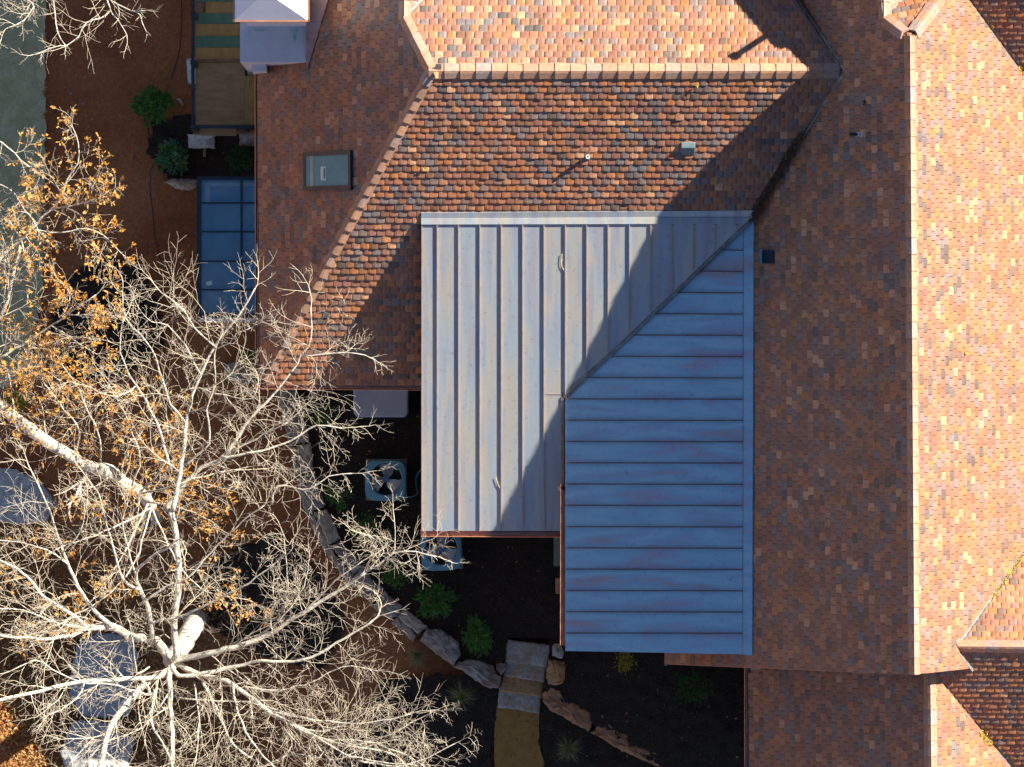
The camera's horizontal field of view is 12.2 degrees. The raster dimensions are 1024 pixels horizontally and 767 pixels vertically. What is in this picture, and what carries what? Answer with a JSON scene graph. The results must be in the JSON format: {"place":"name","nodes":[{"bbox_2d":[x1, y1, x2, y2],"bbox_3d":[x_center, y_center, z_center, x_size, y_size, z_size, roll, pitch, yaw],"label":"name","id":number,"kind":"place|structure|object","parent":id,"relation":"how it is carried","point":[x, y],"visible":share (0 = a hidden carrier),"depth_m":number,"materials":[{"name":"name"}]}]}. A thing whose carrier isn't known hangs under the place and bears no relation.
{"place":"outdoors","nodes":[
{"label":"outdoors","id":0,"kind":"place"},
{"bbox_2d":[0,0,48,387],"bbox_3d":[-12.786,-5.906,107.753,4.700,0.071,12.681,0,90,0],"label":"lawn","id":1,"kind":"structure","parent":0,"point":[17,141],"depth_m":107.75,"materials":[{"name":"green plant"}]},
{"bbox_2d":[0,0,549,766],"bbox_3d":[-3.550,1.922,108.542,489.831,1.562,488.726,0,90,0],"label":"ground","id":2,"kind":"structure","parent":0,"point":[102,84],"depth_m":107.91,"materials":[{"name":"brown soil"}]},
{"bbox_2d":[2,386,32,411],"bbox_3d":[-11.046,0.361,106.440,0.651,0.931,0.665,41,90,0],"label":"shrub","id":3,"kind":"object","parent":2,"relation":"on","point":[19,400],"visible":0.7,"depth_m":106.31,"materials":[{"name":"green plant"}]},
{"bbox_2d":[0,468,53,524],"bbox_3d":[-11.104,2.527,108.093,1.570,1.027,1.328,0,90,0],"label":"boulder","id":4,"kind":"object","parent":2,"relation":"on","point":[23,480],"visible":0.89,"depth_m":107.66,"materials":[{"name":"grey stone"}]},
{"bbox_2d":[0,106,135,437],"bbox_3d":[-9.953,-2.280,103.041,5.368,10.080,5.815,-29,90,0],"label":"leafy tree","id":5,"kind":"object","parent":2,"relation":"on","point":[33,229],"visible":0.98,"depth_m":99.83,"materials":[{"name":"orange plant"}]},
{"bbox_2d":[0,0,161,70],"bbox_3d":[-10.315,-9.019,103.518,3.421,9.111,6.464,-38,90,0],"label":"bare tree","id":6,"kind":"object","parent":2,"relation":"on","point":[90,21],"visible":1,"depth_m":99.68,"materials":[{"name":"beige plant"}]},
{"bbox_2d":[60,719,134,766],"bbox_3d":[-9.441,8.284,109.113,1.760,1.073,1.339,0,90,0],"label":"stepping stone","id":7,"kind":"object","parent":2,"relation":"on","point":[76,762],"visible":0.77,"depth_m":108.66,"materials":[{"name":"grey stone"}]},
{"bbox_2d":[69,632,139,718],"bbox_3d":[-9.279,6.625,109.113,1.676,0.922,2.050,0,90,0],"label":"stepping stone","id":8,"kind":"object","parent":2,"relation":"on","point":[110,711],"visible":0.73,"depth_m":108.75,"materials":[{"name":"grey stone"}]},
{"bbox_2d":[48,255,164,378],"bbox_3d":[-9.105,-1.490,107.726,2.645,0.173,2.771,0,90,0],"label":"mulch ring","id":9,"kind":"object","parent":2,"relation":"on","point":[92,288],"visible":0.7,"depth_m":107.73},
{"bbox_2d":[0,331,272,659],"bbox_3d":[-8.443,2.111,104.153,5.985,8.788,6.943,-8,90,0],"label":"leafy tree","id":10,"kind":"object","parent":2,"relation":"on","point":[105,471],"visible":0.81,"depth_m":101.70,"materials":[{"name":"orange plant"}]},
{"bbox_2d":[47,0,248,383],"bbox_3d":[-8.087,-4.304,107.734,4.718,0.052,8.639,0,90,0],"label":"pebbles","id":11,"kind":"object","parent":2,"relation":"on","point":[83,103],"visible":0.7,"depth_m":107.75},
{"bbox_2d":[128,83,176,127],"bbox_3d":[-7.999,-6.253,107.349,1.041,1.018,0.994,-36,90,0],"label":"shrub","id":12,"kind":"object","parent":2,"relation":"on","point":[159,103],"visible":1,"depth_m":107.32,"materials":[{"name":"green plant"}]},
{"bbox_2d":[148,128,173,292],"bbox_3d":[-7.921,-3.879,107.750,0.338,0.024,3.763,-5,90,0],"label":"cable","id":13,"kind":"object","parent":2,"relation":"on","point":[153,214],"visible":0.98,"depth_m":107.74,"materials":[{"name":"rubber"}]},
{"bbox_2d":[0,2,343,766],"bbox_3d":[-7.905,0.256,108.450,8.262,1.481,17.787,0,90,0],"label":"leaf litter","id":14,"kind":"object","parent":2,"relation":"on","point":[8,654],"visible":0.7,"depth_m":108.80,"materials":[{"name":"plant"}]},
{"bbox_2d":[171,0,181,77],"bbox_3d":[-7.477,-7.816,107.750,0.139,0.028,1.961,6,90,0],"label":"cable","id":15,"kind":"object","parent":2,"relation":"on","point":[179,42],"visible":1,"depth_m":107.74,"materials":[{"name":"rubber"}]},
{"bbox_2d":[164,178,196,190],"bbox_3d":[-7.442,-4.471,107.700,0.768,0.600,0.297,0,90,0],"label":"rock","id":16,"kind":"object","parent":2,"relation":"on","point":[184,184],"visible":0.98,"depth_m":107.46,"materials":[{"name":"beige stone"}]},
{"bbox_2d":[186,58,195,83],"bbox_3d":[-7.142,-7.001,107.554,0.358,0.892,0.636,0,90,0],"label":"stone pier","id":17,"kind":"structure","parent":2,"relation":"on","point":[188,70],"depth_m":107.17,"materials":[{"name":"grey stone"}]},
{"bbox_2d":[146,114,254,178],"bbox_3d":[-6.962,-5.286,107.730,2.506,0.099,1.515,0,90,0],"label":"mulch bed","id":18,"kind":"object","parent":2,"relation":"on","point":[213,162],"visible":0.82,"depth_m":107.73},
{"bbox_2d":[154,138,188,175],"bbox_3d":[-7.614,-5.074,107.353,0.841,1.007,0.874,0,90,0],"label":"shrub","id":19,"kind":"object","parent":18,"relation":"on","point":[172,157],"visible":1,"depth_m":107.25,"materials":[{"name":"green plant"}]},
{"bbox_2d":[224,145,254,175],"bbox_3d":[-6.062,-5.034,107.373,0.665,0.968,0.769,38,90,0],"label":"shrub","id":20,"kind":"object","parent":18,"relation":"on","point":[240,163],"visible":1,"depth_m":107.25,"materials":[{"name":"green plant"}]},
{"bbox_2d":[187,134,215,148],"bbox_3d":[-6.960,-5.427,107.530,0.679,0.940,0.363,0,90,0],"label":"stone pier","id":21,"kind":"structure","parent":2,"relation":"on","point":[195,141],"depth_m":107.11,"materials":[{"name":"grey stone"}]},
{"bbox_2d":[197,177,254,324],"bbox_3d":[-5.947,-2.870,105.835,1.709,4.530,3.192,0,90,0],"label":"glass canopy","id":22,"kind":"object","parent":2,"relation":"on","point":[225,219],"visible":0.65,"depth_m":103.63,"materials":[{"name":"blue glass"}]},
{"bbox_2d":[223,361,254,384],"bbox_3d":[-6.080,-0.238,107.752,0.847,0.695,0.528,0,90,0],"label":"rock","id":23,"kind":"object","parent":2,"relation":"on","point":[231,366],"visible":0.67,"depth_m":107.46,"materials":[{"name":"beige stone"}]},
{"bbox_2d":[0,235,480,766],"bbox_3d":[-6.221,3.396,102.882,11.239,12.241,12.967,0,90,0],"label":"bare tree","id":24,"kind":"object","parent":2,"relation":"on","point":[184,639],"visible":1,"depth_m":99.70,"materials":[{"name":"beige plant"}]},
{"bbox_2d":[239,134,254,146],"bbox_3d":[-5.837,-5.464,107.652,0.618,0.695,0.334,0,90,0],"label":"stone pier","id":25,"kind":"structure","parent":2,"relation":"on","point":[247,140],"depth_m":107.36,"materials":[{"name":"grey stone"}]},
{"bbox_2d":[239,347,254,367],"bbox_3d":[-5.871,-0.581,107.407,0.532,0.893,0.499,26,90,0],"label":"shrub","id":26,"kind":"object","parent":2,"relation":"on","point":[249,355],"visible":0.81,"depth_m":107.26,"materials":[{"name":"green plant"}]},
{"bbox_2d":[207,531,347,672],"bbox_3d":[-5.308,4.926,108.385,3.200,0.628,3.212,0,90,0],"label":"mulch ring","id":27,"kind":"object","parent":2,"relation":"on","point":[253,591],"visible":0.72,"depth_m":108.34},
{"bbox_2d":[275,389,426,641],"bbox_3d":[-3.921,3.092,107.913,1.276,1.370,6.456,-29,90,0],"label":"retaining wall","id":28,"kind":"structure","parent":2,"relation":"on","point":[403,621],"depth_m":107.35,"materials":[{"name":"beige stone"}]},
{"bbox_2d":[326,673,500,766],"bbox_3d":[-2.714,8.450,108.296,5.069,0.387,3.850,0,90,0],"label":"mulch bed","id":29,"kind":"object","parent":2,"relation":"on","point":[459,721],"visible":0.84,"depth_m":108.15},
{"bbox_2d":[446,676,477,713],"bbox_3d":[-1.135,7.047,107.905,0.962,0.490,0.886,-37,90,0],"label":"ornamental grass","id":30,"kind":"object","parent":29,"relation":"on","point":[462,695],"depth_m":107.90,"materials":[{"name":"green plant"}]},
{"bbox_2d":[401,643,430,670],"bbox_3d":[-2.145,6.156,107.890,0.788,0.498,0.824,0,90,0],"label":"ornamental grass","id":31,"kind":"object","parent":2,"relation":"on","point":[415,657],"depth_m":107.87,"materials":[{"name":"green plant"}]},
{"bbox_2d":[420,628,461,665],"bbox_3d":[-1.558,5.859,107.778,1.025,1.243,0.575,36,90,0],"label":"boulder","id":32,"kind":"object","parent":2,"relation":"on","point":[443,644],"visible":1,"depth_m":107.22,"materials":[{"name":"grey stone"}]},
{"bbox_2d":[453,658,501,687],"bbox_3d":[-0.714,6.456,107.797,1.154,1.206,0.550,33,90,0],"label":"boulder","id":33,"kind":"object","parent":2,"relation":"on","point":[486,675],"visible":1,"depth_m":107.29,"materials":[{"name":"grey stone"}]},
{"bbox_2d":[496,661,504,673],"bbox_3d":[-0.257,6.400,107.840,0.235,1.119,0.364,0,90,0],"label":"boulder","id":34,"kind":"object","parent":2,"relation":"on","point":[500,667],"visible":1,"depth_m":107.36,"materials":[{"name":"grey stone"}]},
{"bbox_2d":[286,373,743,766],"bbox_3d":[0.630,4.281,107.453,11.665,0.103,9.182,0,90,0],"label":"mulch bed","id":35,"kind":"object","parent":2,"relation":"on","point":[712,735],"visible":0.33,"depth_m":107.45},
{"bbox_2d":[304,401,336,429],"bbox_3d":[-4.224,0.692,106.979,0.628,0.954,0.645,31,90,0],"label":"shrub","id":36,"kind":"object","parent":35,"relation":"on","point":[319,420],"visible":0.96,"depth_m":106.88,"materials":[{"name":"green plant"}]},
{"bbox_2d":[323,479,354,511],"bbox_3d":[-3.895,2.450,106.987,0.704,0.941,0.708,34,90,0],"label":"shrub","id":37,"kind":"object","parent":35,"relation":"on","point":[336,494],"visible":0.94,"depth_m":106.94,"materials":[{"name":"green plant"}]},
{"bbox_2d":[349,509,381,544],"bbox_3d":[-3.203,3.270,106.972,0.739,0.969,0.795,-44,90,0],"label":"shrub","id":38,"kind":"object","parent":35,"relation":"on","point":[367,526],"visible":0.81,"depth_m":106.89,"materials":[{"name":"green plant"}]},
{"bbox_2d":[351,390,409,419],"bbox_3d":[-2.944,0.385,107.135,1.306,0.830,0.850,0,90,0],"label":"generator","id":39,"kind":"object","parent":35,"relation":"on","point":[387,404],"visible":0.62,"depth_m":106.72,"materials":[{"name":"white plastic"}]},
{"bbox_2d":[365,459,406,500],"bbox_3d":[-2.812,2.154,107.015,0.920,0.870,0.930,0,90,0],"label":"air conditioner","id":40,"kind":"object","parent":35,"relation":"on","point":[391,477],"visible":0.94,"depth_m":106.63,"materials":[{"name":"grey metal"}]},
{"bbox_2d":[406,470,420,497],"bbox_3d":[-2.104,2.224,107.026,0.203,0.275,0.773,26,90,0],"label":"refrigerant hose","id":41,"kind":"object","parent":40,"relation":"attached to","point":[415,485],"visible":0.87,"depth_m":107.08,"materials":[{"name":"black rubber"}]},
{"bbox_2d":[380,558,412,589],"bbox_3d":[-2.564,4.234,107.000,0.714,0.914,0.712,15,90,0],"label":"shrub","id":42,"kind":"object","parent":35,"relation":"on","point":[389,574],"visible":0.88,"depth_m":106.90,"materials":[{"name":"green plant"}]},
{"bbox_2d":[412,578,460,620],"bbox_3d":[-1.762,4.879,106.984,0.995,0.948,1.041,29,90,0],"label":"shrub","id":43,"kind":"object","parent":35,"relation":"on","point":[436,604],"visible":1,"depth_m":106.92,"materials":[{"name":"green plant"}]},
{"bbox_2d":[420,529,462,570],"bbox_3d":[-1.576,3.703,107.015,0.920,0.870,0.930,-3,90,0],"label":"air conditioner","id":44,"kind":"object","parent":35,"relation":"on","point":[453,552],"visible":0.72,"depth_m":106.63,"materials":[{"name":"grey metal"}]},
{"bbox_2d":[457,614,495,658],"bbox_3d":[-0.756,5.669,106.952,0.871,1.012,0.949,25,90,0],"label":"shrub","id":45,"kind":"object","parent":35,"relation":"on","point":[476,634],"visible":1,"depth_m":106.91,"materials":[{"name":"green plant"}]},
{"bbox_2d":[279,405,737,758],"bbox_3d":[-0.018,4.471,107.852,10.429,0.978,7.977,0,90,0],"label":"scattered leaves","id":46,"kind":"object","parent":35,"relation":"on","point":[458,624],"visible":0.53,"depth_m":107.39,"materials":[{"name":"brown plant"}]},
{"bbox_2d":[280,390,743,766],"bbox_3d":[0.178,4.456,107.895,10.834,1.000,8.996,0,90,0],"label":"bark chips","id":47,"kind":"object","parent":35,"relation":"on","point":[465,648],"visible":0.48,"depth_m":107.42,"materials":[{"name":"brown wood"}]},
{"bbox_2d":[614,652,636,674],"bbox_3d":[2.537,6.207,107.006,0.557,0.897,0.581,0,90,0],"label":"shrub","id":48,"kind":"object","parent":35,"relation":"on","point":[624,660],"visible":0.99,"depth_m":106.94,"materials":[{"name":"plant"}]},
{"bbox_2d":[673,666,714,705],"bbox_3d":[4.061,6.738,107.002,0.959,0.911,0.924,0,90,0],"label":"shrub","id":49,"kind":"object","parent":35,"relation":"on","point":[694,689],"visible":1,"depth_m":106.93,"materials":[{"name":"green plant"}]},
{"bbox_2d":[497,639,549,713],"bbox_3d":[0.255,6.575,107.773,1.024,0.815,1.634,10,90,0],"label":"stone steps","id":50,"kind":"structure","parent":2,"relation":"on","point":[522,683],"depth_m":107.59,"materials":[{"name":"grey stone"}]},
{"bbox_2d":[545,660,564,684],"bbox_3d":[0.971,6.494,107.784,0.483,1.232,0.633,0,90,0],"label":"boulder","id":51,"kind":"object","parent":2,"relation":"on","point":[555,672],"visible":1,"depth_m":107.26,"materials":[{"name":"brown stone"}]},
{"bbox_2d":[552,643,563,656],"bbox_3d":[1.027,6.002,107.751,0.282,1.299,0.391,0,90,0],"label":"boulder","id":52,"kind":"object","parent":2,"relation":"on","point":[557,650],"visible":0.98,"depth_m":107.15,"materials":[{"name":"beige stone"}]},
{"bbox_2d":[543,687,592,730],"bbox_3d":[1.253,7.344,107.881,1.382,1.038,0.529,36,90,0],"label":"boulder","id":53,"kind":"object","parent":2,"relation":"on","point":[571,712],"visible":1,"depth_m":107.43,"materials":[{"name":"orange stone"}]},
{"bbox_2d":[536,679,658,766],"bbox_3d":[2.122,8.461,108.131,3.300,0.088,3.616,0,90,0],"label":"mulch bed","id":54,"kind":"object","parent":2,"relation":"on","point":[607,757],"visible":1,"depth_m":108.13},
{"bbox_2d":[555,731,582,764],"bbox_3d":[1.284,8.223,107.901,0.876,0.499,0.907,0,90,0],"label":"ornamental grass","id":55,"kind":"object","parent":54,"relation":"on","point":[568,749],"depth_m":107.88,"materials":[{"name":"green plant"}]},
{"bbox_2d":[590,725,658,765],"bbox_3d":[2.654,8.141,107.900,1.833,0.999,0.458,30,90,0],"label":"boulder","id":56,"kind":"object","parent":2,"relation":"on","point":[610,738],"visible":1,"depth_m":107.47,"materials":[{"name":"orange stone"}]},
{"bbox_2d":[233,0,1023,766],"bbox_3d":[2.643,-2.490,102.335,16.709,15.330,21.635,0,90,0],"label":"house","id":57,"kind":"structure","parent":2,"relation":"on","point":[681,406],"depth_m":98.58,"materials":[{"name":"tile"}]},
{"bbox_2d":[190,0,254,135],"bbox_3d":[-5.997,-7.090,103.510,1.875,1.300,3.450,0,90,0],"label":"balcony","id":58,"kind":"structure","parent":57,"relation":"attached to","point":[225,92],"depth_m":103.90,"materials":[{"name":"brown wood"}]},
{"bbox_2d":[554,537,559,565],"bbox_3d":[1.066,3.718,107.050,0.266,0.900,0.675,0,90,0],"label":"electrical box","id":59,"kind":"object","parent":57,"relation":"attached to","point":[556,551],"visible":0.31,"depth_m":106.60,"materials":[{"name":"grey paint"}]},
{"bbox_2d":[555,578,559,593],"bbox_3d":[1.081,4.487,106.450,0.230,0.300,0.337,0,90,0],"label":"wall lamp","id":60,"kind":"object","parent":57,"relation":"attached to","point":[557,585],"visible":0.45,"depth_m":106.30,"materials":[{"name":"orange metal"}]},
{"bbox_2d":[749,131,804,222],"bbox_3d":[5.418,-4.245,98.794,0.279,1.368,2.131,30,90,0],"label":"leaf debris","id":61,"kind":"object","parent":57,"relation":"on","point":[789,153],"visible":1,"depth_m":98.76,"materials":[{"name":"brown plant"}]},
{"bbox_2d":[980,730,992,746],"bbox_3d":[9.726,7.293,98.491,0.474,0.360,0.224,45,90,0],"label":"leaf debris","id":62,"kind":"object","parent":57,"relation":"on","point":[983,736],"visible":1,"depth_m":98.47,"materials":[{"name":"yellow plant"}]},
{"bbox_2d":[992,552,1023,598],"bbox_3d":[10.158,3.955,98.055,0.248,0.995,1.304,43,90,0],"label":"leaf debris","id":63,"kind":"object","parent":57,"relation":"on","point":[1012,569],"visible":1,"depth_m":98.03,"materials":[{"name":"yellow plant"}]},
{"bbox_2d":[494,707,544,766],"bbox_3d":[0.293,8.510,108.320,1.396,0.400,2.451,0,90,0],"label":"path","id":64,"kind":"structure","parent":0,"point":[513,729],"depth_m":108.12,"materials":[{"name":"beige gravel"}]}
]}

